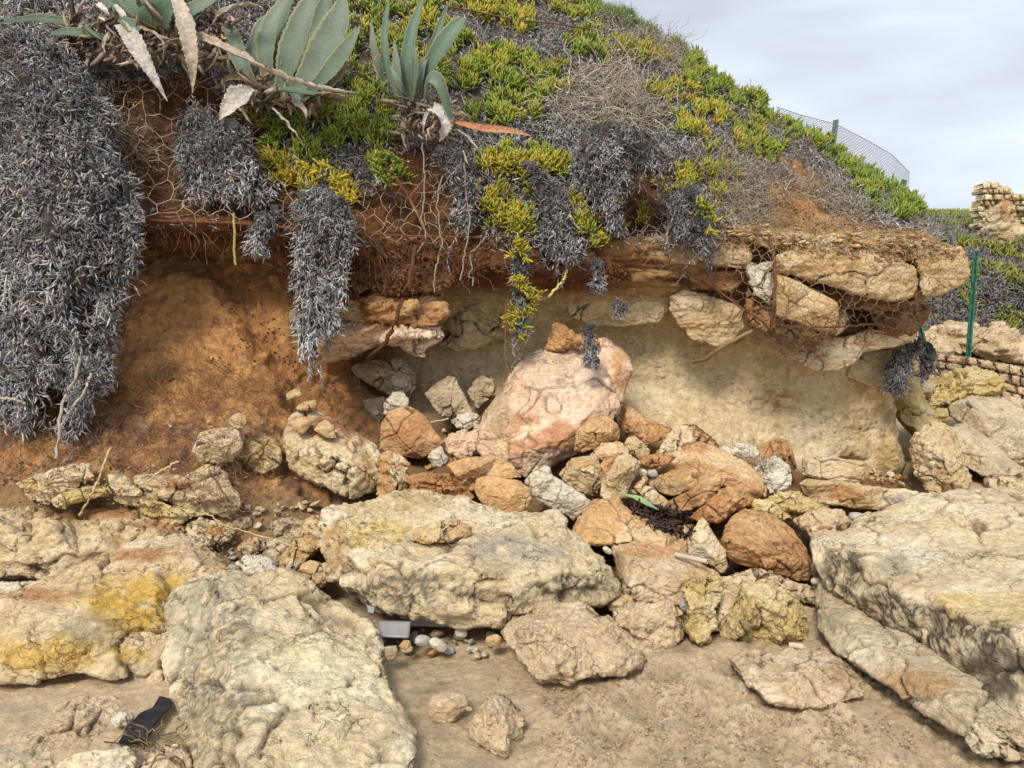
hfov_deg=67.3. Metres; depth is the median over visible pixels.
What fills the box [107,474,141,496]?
rock
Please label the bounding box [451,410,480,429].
rock
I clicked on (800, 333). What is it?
wire netting
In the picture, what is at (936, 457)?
boulder
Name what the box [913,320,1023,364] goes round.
outcrop
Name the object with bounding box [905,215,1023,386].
hillside
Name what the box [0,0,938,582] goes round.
cliff
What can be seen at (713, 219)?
ice plant
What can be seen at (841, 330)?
rock
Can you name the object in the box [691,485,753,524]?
rock
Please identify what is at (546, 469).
stone
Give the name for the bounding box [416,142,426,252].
stem
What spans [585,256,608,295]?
dead creeper
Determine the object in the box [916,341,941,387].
dead creeper
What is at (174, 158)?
wire netting
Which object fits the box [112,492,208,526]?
rock
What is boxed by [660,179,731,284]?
dead creeper
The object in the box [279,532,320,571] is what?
rock
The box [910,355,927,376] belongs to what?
rock
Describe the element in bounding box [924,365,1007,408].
rock
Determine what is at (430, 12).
ice plant
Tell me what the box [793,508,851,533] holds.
rock
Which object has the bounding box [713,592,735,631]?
rock
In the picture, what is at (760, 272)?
rock
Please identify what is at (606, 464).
rock
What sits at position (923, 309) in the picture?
rock
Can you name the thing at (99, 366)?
dead creeper
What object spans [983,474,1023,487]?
rock
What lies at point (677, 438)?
rock
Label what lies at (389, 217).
fine roots
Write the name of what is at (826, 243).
rock
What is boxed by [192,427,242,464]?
rock
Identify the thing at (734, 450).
stone
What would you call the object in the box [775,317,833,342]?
rock
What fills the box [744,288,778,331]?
rock
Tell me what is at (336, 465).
boulder
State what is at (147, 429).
crumbs
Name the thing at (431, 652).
pebble
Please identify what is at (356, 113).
ice plant
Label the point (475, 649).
pebble
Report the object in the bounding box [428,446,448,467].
rock
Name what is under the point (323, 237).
dead creeper
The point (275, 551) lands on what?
rock
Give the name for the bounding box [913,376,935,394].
rock
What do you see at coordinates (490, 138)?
dead mat
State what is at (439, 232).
stem
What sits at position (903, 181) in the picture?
fence post
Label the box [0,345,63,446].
dead creeper
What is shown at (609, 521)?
rock
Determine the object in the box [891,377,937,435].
boulder
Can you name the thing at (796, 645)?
driftwood
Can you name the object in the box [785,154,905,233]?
dry grass
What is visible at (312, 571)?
rock
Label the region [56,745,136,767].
rock
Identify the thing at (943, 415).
rock
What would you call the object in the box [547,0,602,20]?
ice plant
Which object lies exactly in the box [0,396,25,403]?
stem
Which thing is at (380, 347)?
root
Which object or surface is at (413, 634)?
pebble
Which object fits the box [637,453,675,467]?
rock
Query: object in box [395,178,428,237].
root
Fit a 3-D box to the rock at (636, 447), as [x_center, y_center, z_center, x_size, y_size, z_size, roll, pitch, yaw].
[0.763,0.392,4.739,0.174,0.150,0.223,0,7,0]
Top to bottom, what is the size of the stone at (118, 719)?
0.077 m
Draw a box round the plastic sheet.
[118,701,172,744]
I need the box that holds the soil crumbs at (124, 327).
[13,283,360,513]
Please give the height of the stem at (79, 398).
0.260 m
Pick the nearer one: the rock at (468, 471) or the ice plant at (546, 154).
the rock at (468, 471)
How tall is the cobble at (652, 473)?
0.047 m
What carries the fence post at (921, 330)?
on the retaining wall at (1011, 376)
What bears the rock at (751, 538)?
on the ground at (28, 706)
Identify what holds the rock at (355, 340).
on the cliff
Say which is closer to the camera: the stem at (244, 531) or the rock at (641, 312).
the stem at (244, 531)
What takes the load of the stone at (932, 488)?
on the ground at (28, 706)
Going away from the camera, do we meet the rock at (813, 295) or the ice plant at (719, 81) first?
the rock at (813, 295)
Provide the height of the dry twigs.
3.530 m
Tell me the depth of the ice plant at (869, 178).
6.14 m
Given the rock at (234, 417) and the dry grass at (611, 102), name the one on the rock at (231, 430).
the rock at (234, 417)
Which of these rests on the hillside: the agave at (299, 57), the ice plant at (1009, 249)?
the ice plant at (1009, 249)
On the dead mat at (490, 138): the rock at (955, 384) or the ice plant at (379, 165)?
the ice plant at (379, 165)
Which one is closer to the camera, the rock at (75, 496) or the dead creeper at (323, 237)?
the rock at (75, 496)
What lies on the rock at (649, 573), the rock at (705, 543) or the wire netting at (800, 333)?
the rock at (705, 543)
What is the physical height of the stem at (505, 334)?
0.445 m
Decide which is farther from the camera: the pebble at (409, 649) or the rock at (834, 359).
the rock at (834, 359)
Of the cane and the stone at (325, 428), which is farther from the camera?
the stone at (325, 428)
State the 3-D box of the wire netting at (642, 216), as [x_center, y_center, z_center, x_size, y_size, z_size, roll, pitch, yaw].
[0.850,-1.311,5.318,0.778,0.806,0.402,-2,7,-16]
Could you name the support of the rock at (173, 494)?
on the boulder at (43, 544)
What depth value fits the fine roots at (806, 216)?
5.42 m
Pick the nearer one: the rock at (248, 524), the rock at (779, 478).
the rock at (248, 524)
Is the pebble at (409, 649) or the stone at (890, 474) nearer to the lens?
the pebble at (409, 649)
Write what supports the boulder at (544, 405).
on the cliff
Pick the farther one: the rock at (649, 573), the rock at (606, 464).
the rock at (606, 464)
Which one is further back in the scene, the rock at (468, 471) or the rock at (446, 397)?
the rock at (446, 397)
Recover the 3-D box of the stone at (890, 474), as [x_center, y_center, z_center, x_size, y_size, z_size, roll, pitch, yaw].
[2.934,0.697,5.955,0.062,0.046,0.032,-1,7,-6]
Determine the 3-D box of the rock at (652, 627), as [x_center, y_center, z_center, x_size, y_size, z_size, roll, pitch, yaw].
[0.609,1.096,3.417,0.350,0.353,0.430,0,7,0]
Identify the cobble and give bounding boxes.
[415,635,430,646]
[429,637,446,651]
[455,629,467,637]
[485,634,501,646]
[638,469,647,476]
[647,470,657,477]
[679,599,687,611]
[848,512,861,520]
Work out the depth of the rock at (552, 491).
4.19 m
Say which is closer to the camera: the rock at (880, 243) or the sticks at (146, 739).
the sticks at (146, 739)
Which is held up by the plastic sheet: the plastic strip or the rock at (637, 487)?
the plastic strip
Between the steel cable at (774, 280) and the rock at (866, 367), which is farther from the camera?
the rock at (866, 367)
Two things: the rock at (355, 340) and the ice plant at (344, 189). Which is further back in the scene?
the rock at (355, 340)
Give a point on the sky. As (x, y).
(936, 85)
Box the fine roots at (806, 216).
[717,173,946,259]
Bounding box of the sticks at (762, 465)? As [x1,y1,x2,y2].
[732,437,787,474]
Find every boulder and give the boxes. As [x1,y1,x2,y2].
[0,501,185,580]
[0,533,227,684]
[0,692,118,767]
[160,566,416,767]
[283,410,380,498]
[476,337,633,477]
[500,600,646,686]
[719,581,808,644]
[809,485,1023,721]
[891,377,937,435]
[909,420,972,490]
[947,394,1023,436]
[987,426,1023,466]
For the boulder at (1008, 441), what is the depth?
6.34 m
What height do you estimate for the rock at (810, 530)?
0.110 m
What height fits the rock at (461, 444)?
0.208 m
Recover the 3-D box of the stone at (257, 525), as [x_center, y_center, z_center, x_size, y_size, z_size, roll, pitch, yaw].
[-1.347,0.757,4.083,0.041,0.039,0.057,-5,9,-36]
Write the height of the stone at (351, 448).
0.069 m
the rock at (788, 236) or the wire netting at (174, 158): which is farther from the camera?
the rock at (788, 236)
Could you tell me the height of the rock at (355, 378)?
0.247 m
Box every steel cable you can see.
[139,218,301,229]
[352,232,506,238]
[445,6,592,29]
[641,264,782,345]
[768,236,776,329]
[776,324,906,333]
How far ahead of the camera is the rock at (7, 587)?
3.58 m
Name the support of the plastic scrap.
on the boulder at (280, 667)
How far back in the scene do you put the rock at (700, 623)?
3.24 m
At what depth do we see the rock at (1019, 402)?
8.69 m
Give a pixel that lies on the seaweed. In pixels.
(658, 519)
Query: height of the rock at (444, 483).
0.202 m
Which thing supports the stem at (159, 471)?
on the rock at (173, 494)
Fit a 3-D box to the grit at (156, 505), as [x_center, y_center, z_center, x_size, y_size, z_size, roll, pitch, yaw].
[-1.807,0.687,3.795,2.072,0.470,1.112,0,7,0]
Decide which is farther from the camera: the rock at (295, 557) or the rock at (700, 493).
the rock at (700, 493)
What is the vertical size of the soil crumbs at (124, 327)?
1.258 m
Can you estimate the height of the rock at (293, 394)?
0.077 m
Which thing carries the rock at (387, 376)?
on the cliff
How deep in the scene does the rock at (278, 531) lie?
4.12 m
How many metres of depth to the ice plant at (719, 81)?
6.81 m
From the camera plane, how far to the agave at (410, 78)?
4.91 m
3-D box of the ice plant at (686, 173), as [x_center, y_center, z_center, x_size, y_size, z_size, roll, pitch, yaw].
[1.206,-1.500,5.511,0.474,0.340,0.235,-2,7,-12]
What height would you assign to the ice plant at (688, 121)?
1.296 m
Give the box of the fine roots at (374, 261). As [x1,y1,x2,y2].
[137,224,506,306]
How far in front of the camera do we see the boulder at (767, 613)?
3.26 m
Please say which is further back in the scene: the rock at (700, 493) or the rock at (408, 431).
the rock at (408, 431)
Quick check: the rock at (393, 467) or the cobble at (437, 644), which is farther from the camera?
the rock at (393, 467)
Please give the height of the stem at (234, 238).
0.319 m
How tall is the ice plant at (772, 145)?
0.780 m
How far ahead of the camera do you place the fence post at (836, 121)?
8.71 m
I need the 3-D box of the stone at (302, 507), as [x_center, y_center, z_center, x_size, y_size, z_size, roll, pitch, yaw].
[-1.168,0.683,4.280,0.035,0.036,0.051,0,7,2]
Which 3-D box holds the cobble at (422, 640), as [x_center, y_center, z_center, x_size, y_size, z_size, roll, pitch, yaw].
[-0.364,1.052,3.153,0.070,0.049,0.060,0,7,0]
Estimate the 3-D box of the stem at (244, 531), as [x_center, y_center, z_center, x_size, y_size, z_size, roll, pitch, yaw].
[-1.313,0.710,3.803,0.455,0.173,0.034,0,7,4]
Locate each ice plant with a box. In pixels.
[234,69,418,184]
[254,135,364,197]
[293,155,360,203]
[345,0,471,79]
[370,150,399,188]
[430,16,573,135]
[454,0,540,37]
[472,134,542,235]
[500,223,547,342]
[507,134,573,178]
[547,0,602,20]
[559,10,618,64]
[564,184,630,247]
[614,31,673,63]
[619,173,651,227]
[641,72,720,153]
[649,155,706,197]
[677,42,859,166]
[691,81,744,137]
[693,194,722,236]
[696,150,742,223]
[731,113,789,165]
[839,153,931,219]
[927,208,1023,329]
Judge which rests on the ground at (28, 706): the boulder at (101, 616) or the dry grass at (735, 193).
the boulder at (101, 616)
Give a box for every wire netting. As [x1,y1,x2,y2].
[111,74,295,232]
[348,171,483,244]
[590,174,678,251]
[625,207,969,349]
[746,305,852,348]
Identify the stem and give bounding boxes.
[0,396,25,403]
[54,356,81,458]
[63,372,92,420]
[78,447,111,515]
[147,461,178,481]
[200,510,290,545]
[232,213,236,264]
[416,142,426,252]
[433,176,442,292]
[459,163,470,279]
[468,232,486,285]
[504,302,509,371]
[548,269,567,297]
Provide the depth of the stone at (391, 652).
3.00 m
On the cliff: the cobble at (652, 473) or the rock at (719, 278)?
the rock at (719, 278)
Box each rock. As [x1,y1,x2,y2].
[0,580,33,593]
[16,463,94,504]
[51,494,66,507]
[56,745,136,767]
[64,485,112,505]
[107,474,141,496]
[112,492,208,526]
[133,464,242,517]
[140,741,192,767]
[185,517,235,547]
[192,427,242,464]
[225,516,251,530]
[228,413,247,429]
[235,555,276,575]
[237,537,259,555]
[239,436,282,474]
[259,538,291,566]
[267,515,303,539]
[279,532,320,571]
[286,308,298,323]
[286,388,302,399]
[296,400,316,410]
[298,560,327,587]
[300,515,320,534]
[317,318,444,362]
[339,289,450,327]
[346,262,453,299]
[350,356,416,395]
[352,375,360,383]
[361,396,385,420]
[376,450,410,495]
[379,406,443,458]
[382,391,408,415]
[406,472,475,500]
[410,518,471,544]
[425,376,471,418]
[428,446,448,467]
[432,301,510,351]
[443,429,478,458]
[446,455,520,492]
[448,456,458,462]
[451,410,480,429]
[467,375,495,409]
[468,692,526,758]
[474,475,531,511]
[524,470,590,520]
[559,455,603,495]
[568,299,668,326]
[572,497,687,551]
[574,415,619,452]
[589,441,628,461]
[600,453,640,498]
[600,456,614,476]
[606,594,633,611]
[610,540,718,605]
[612,596,685,651]
[614,402,671,447]
[624,436,649,458]
[625,269,742,297]
[629,476,647,495]
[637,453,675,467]
[640,485,667,510]
[643,236,752,268]
[648,441,766,498]
[656,425,694,454]
[666,475,725,510]
[669,289,744,347]
[681,571,724,643]
[683,424,718,447]
[687,517,727,573]
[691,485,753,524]
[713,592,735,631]
[721,224,811,249]
[721,508,812,581]
[721,568,815,603]
[729,646,864,709]
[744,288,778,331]
[745,261,776,306]
[750,498,791,521]
[754,456,791,495]
[758,439,796,469]
[765,329,910,371]
[765,490,829,516]
[775,244,918,301]
[775,274,838,333]
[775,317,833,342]
[784,275,917,314]
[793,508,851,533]
[794,233,951,262]
[799,479,918,510]
[802,456,865,483]
[805,524,837,536]
[819,237,838,249]
[833,308,848,335]
[847,350,891,385]
[870,301,929,337]
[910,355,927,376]
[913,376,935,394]
[916,246,970,297]
[919,275,938,296]
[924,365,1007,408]
[933,408,949,422]
[965,710,1023,761]
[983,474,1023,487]
[1001,396,1023,408]
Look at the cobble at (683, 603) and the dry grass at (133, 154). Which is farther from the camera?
the dry grass at (133, 154)
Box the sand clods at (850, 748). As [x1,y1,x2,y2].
[539,671,957,767]
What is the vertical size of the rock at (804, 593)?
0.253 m
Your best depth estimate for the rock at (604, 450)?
4.57 m
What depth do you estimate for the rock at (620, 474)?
4.28 m
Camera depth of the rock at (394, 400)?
5.19 m
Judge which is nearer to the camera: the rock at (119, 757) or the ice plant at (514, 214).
the rock at (119, 757)
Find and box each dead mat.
[0,0,945,273]
[910,212,1023,336]
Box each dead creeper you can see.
[0,18,148,422]
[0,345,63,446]
[49,347,119,463]
[79,285,132,356]
[170,96,283,240]
[239,204,285,262]
[284,178,369,389]
[426,138,483,270]
[501,248,546,372]
[520,160,592,288]
[565,116,682,240]
[578,323,602,370]
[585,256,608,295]
[610,297,630,326]
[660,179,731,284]
[879,332,931,398]
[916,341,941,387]
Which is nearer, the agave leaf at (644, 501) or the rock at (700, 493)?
the agave leaf at (644, 501)
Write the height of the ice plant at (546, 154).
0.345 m
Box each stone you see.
[110,711,134,727]
[145,669,162,683]
[253,522,261,529]
[258,507,266,511]
[291,417,311,433]
[299,503,305,509]
[309,501,319,506]
[314,420,335,437]
[347,441,355,452]
[384,646,397,661]
[399,640,410,649]
[427,691,467,723]
[540,466,551,473]
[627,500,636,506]
[720,443,758,458]
[879,247,889,251]
[886,471,893,476]
[906,234,918,238]
[923,483,941,493]
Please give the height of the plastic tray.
0.198 m
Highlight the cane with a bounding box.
[674,552,707,563]
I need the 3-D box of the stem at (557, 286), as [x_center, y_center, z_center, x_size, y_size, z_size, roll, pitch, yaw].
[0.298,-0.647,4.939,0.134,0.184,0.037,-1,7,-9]
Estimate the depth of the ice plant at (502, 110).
5.47 m
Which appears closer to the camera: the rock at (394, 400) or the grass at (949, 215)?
the rock at (394, 400)
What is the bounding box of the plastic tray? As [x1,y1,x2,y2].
[378,620,410,637]
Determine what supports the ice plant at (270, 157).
attached to the cliff
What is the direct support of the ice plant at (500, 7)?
on the cliff
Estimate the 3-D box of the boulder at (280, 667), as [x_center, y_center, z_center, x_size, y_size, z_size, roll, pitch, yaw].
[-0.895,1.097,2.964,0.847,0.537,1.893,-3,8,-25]
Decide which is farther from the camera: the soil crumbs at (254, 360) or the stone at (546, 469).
the soil crumbs at (254, 360)
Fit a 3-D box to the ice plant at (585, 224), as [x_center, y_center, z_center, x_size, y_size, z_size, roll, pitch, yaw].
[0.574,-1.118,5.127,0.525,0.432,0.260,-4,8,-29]
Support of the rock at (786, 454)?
on the cliff
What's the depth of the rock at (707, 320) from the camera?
5.45 m
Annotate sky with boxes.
[593,0,1023,210]
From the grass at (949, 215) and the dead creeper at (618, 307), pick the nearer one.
the dead creeper at (618, 307)
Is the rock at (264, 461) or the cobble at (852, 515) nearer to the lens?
the cobble at (852, 515)
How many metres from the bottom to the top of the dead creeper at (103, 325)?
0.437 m
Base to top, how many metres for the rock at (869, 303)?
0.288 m
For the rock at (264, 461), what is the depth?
4.38 m
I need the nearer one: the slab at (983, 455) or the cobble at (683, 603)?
the cobble at (683, 603)
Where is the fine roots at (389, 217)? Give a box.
[347,139,498,306]
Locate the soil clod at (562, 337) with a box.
[544,323,599,350]
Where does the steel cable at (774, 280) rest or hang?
attached to the wire netting at (822, 272)
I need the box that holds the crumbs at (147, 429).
[0,352,304,534]
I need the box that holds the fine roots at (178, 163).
[113,71,296,249]
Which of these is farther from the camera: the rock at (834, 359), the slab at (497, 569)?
the rock at (834, 359)
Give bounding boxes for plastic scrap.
[367,605,373,613]
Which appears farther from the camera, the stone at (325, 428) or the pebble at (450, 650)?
the stone at (325, 428)
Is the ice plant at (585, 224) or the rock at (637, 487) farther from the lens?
the ice plant at (585, 224)
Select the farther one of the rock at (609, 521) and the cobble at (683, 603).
the rock at (609, 521)
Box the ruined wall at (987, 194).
[968,183,1023,235]
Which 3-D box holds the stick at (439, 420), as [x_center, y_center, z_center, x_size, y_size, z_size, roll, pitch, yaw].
[-0.475,0.238,4.951,0.136,0.043,0.025,1,7,6]
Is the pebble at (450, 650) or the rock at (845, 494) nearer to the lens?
the pebble at (450, 650)
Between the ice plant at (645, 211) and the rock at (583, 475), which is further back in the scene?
the ice plant at (645, 211)
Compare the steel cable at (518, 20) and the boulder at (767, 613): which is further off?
the steel cable at (518, 20)
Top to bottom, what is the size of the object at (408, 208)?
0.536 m
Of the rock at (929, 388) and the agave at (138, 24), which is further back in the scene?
the rock at (929, 388)
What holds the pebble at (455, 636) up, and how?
on the ground at (28, 706)
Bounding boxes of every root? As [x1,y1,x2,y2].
[353,237,420,364]
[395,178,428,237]
[692,329,752,363]
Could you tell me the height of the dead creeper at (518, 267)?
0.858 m
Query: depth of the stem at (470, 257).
4.91 m
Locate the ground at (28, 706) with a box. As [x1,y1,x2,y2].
[0,408,1023,767]
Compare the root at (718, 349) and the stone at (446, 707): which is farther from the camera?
the root at (718, 349)
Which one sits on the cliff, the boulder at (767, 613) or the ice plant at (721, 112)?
the ice plant at (721, 112)
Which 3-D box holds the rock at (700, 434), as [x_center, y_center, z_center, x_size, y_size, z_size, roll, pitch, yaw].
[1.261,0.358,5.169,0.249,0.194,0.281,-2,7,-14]
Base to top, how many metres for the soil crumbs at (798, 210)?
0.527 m
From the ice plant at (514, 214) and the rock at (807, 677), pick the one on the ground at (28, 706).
the rock at (807, 677)
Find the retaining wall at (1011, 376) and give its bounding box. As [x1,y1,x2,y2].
[912,353,1023,398]
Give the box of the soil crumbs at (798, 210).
[774,172,923,237]
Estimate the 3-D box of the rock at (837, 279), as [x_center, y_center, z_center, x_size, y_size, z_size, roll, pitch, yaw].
[2.385,-0.791,5.492,0.939,0.393,1.287,3,7,21]
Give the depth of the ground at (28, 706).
2.73 m
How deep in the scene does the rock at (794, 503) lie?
4.53 m
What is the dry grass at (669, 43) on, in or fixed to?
on the cliff
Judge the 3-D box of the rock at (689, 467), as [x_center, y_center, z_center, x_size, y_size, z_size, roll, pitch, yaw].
[1.274,0.558,4.960,0.708,0.370,1.015,2,7,17]
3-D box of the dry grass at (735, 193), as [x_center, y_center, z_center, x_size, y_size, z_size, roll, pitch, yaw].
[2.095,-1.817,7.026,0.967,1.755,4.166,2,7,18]
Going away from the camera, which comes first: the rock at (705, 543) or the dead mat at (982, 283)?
the rock at (705, 543)
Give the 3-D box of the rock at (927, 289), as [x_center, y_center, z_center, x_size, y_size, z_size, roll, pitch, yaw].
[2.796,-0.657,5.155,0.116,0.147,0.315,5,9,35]
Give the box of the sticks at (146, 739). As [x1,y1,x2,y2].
[104,715,188,767]
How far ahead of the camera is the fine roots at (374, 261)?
4.98 m
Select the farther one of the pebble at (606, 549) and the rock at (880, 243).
the rock at (880, 243)
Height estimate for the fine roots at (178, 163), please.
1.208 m
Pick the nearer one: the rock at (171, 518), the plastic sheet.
the plastic sheet
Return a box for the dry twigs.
[0,0,961,280]
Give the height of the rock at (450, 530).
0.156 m
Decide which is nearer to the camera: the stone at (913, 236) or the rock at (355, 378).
the stone at (913, 236)
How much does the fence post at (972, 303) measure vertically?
1.239 m
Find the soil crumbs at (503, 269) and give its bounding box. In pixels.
[345,236,631,300]
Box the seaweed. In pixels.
[630,498,696,540]
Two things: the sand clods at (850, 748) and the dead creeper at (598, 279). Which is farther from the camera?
the dead creeper at (598, 279)
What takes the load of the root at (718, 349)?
attached to the wire netting at (822, 272)
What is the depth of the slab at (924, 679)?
2.78 m
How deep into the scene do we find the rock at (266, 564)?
3.67 m
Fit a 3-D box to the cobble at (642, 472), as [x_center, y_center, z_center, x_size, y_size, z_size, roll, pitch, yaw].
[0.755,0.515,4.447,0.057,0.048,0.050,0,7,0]
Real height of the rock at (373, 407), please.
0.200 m
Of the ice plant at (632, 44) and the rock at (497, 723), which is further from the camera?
the ice plant at (632, 44)
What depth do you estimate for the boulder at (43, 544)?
3.81 m
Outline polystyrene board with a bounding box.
[411,620,447,626]
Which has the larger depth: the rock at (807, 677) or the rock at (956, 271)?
the rock at (956, 271)
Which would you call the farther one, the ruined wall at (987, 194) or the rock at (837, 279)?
the ruined wall at (987, 194)
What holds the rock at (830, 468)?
on the rock at (845, 494)
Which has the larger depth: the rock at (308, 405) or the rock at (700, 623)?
the rock at (308, 405)
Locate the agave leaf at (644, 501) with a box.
[624,494,657,509]
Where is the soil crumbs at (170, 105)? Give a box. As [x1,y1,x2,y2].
[108,80,289,224]
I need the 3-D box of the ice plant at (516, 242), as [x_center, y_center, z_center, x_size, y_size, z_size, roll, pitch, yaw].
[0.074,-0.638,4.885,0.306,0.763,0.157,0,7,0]
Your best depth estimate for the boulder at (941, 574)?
3.19 m
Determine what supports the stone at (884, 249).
on the rock at (837, 279)
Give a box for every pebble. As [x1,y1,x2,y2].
[229,564,236,569]
[400,646,412,653]
[408,630,417,641]
[427,648,437,656]
[430,629,443,636]
[443,644,454,654]
[453,632,465,639]
[471,646,478,652]
[473,652,480,658]
[603,546,611,553]
[811,578,821,584]
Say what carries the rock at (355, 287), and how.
on the rock at (368, 308)
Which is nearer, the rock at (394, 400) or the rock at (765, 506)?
the rock at (765, 506)
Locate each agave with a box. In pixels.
[0,0,263,100]
[196,0,365,147]
[370,0,530,165]
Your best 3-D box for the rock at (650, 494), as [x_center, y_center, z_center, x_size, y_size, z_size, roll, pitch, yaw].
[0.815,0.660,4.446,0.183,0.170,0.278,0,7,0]
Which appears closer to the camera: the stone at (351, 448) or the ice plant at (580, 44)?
the stone at (351, 448)
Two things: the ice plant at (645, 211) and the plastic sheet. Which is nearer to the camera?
the plastic sheet
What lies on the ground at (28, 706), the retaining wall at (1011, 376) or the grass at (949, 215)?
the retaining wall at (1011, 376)
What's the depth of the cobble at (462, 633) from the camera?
3.23 m
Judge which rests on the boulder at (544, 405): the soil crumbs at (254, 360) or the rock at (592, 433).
the rock at (592, 433)
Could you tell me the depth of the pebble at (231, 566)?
3.41 m
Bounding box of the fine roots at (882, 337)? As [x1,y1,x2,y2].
[754,294,934,356]
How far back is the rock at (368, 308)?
5.10 m
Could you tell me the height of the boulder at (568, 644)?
0.321 m
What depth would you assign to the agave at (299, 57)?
4.71 m
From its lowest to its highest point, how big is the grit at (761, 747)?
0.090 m
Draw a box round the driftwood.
[789,642,803,649]
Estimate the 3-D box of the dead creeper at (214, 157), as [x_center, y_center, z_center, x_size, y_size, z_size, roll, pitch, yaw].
[-1.789,-1.331,4.834,0.772,0.925,0.427,0,7,0]
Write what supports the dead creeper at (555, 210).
hanging from the cliff
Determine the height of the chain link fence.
1.075 m
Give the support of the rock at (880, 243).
on the rock at (956, 271)
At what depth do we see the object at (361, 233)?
4.95 m
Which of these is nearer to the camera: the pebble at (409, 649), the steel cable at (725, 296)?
the pebble at (409, 649)
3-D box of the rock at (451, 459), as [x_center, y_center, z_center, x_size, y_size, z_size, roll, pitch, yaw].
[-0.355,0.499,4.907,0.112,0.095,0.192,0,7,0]
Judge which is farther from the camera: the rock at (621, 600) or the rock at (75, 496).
the rock at (75, 496)
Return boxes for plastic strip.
[151,696,171,711]
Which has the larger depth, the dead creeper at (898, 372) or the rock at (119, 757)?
the dead creeper at (898, 372)
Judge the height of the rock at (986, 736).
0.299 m
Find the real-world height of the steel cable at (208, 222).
0.067 m
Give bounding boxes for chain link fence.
[777,107,909,185]
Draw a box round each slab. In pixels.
[316,488,620,629]
[815,582,1023,748]
[952,422,1023,476]
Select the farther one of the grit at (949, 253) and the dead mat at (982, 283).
the dead mat at (982, 283)
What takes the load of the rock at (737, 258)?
on the rock at (719, 278)
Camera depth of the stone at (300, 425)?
4.37 m
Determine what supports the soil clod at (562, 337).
on the boulder at (544, 405)
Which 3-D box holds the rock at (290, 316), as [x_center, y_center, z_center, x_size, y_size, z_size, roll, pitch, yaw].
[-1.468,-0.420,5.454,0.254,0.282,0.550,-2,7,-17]
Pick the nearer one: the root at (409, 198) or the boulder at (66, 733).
the boulder at (66, 733)
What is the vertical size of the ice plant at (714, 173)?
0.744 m
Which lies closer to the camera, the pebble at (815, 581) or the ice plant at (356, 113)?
the pebble at (815, 581)
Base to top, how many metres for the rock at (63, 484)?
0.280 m
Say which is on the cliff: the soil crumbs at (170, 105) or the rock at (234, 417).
the soil crumbs at (170, 105)
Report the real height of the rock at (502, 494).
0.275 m
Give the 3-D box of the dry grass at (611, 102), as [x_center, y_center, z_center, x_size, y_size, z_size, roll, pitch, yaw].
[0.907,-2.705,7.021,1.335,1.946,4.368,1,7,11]
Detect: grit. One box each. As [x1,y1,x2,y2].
[1,460,345,571]
[392,644,928,767]
[712,216,959,261]
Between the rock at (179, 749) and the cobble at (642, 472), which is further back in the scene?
the cobble at (642, 472)
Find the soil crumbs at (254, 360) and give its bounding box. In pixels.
[211,276,333,410]
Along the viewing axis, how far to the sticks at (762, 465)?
4.78 m
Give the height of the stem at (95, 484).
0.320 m
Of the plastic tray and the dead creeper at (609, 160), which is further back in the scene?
the dead creeper at (609, 160)
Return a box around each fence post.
[831,119,838,145]
[900,179,906,186]
[918,326,926,342]
[965,252,978,356]
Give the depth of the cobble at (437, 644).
3.10 m
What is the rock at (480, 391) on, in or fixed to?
on the cliff
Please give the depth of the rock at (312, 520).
4.00 m
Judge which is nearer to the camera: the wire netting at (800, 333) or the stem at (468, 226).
the stem at (468, 226)
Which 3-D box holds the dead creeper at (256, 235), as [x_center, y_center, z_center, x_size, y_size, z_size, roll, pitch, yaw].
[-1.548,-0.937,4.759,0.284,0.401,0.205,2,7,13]
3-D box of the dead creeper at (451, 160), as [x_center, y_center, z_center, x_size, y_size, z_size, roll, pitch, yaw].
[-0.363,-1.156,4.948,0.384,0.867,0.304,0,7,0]
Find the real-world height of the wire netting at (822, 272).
1.000 m
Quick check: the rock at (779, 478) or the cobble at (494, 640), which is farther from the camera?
the rock at (779, 478)
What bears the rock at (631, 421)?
on the cliff
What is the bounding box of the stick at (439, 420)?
[430,418,448,422]
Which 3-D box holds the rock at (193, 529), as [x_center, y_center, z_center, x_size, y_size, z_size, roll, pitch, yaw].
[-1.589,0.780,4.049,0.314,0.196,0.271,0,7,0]
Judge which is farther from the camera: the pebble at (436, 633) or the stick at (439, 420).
the stick at (439, 420)
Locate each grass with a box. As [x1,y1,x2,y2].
[110,90,171,191]
[500,19,688,135]
[578,0,928,215]
[604,6,713,78]
[671,118,803,278]
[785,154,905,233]
[927,207,988,235]
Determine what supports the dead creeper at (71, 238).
hanging from the cliff
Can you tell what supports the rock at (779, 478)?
on the rock at (794, 503)
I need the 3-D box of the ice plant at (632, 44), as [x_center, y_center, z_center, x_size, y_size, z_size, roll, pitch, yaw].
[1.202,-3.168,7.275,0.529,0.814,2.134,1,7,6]
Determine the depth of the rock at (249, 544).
3.95 m
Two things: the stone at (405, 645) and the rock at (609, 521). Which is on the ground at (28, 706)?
the stone at (405, 645)
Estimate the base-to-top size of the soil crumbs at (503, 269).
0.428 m
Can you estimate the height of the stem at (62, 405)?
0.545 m
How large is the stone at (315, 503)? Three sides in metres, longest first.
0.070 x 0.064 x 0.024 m
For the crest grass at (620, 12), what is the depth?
6.94 m
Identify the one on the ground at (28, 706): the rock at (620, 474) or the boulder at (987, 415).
the boulder at (987, 415)
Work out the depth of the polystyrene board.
3.29 m

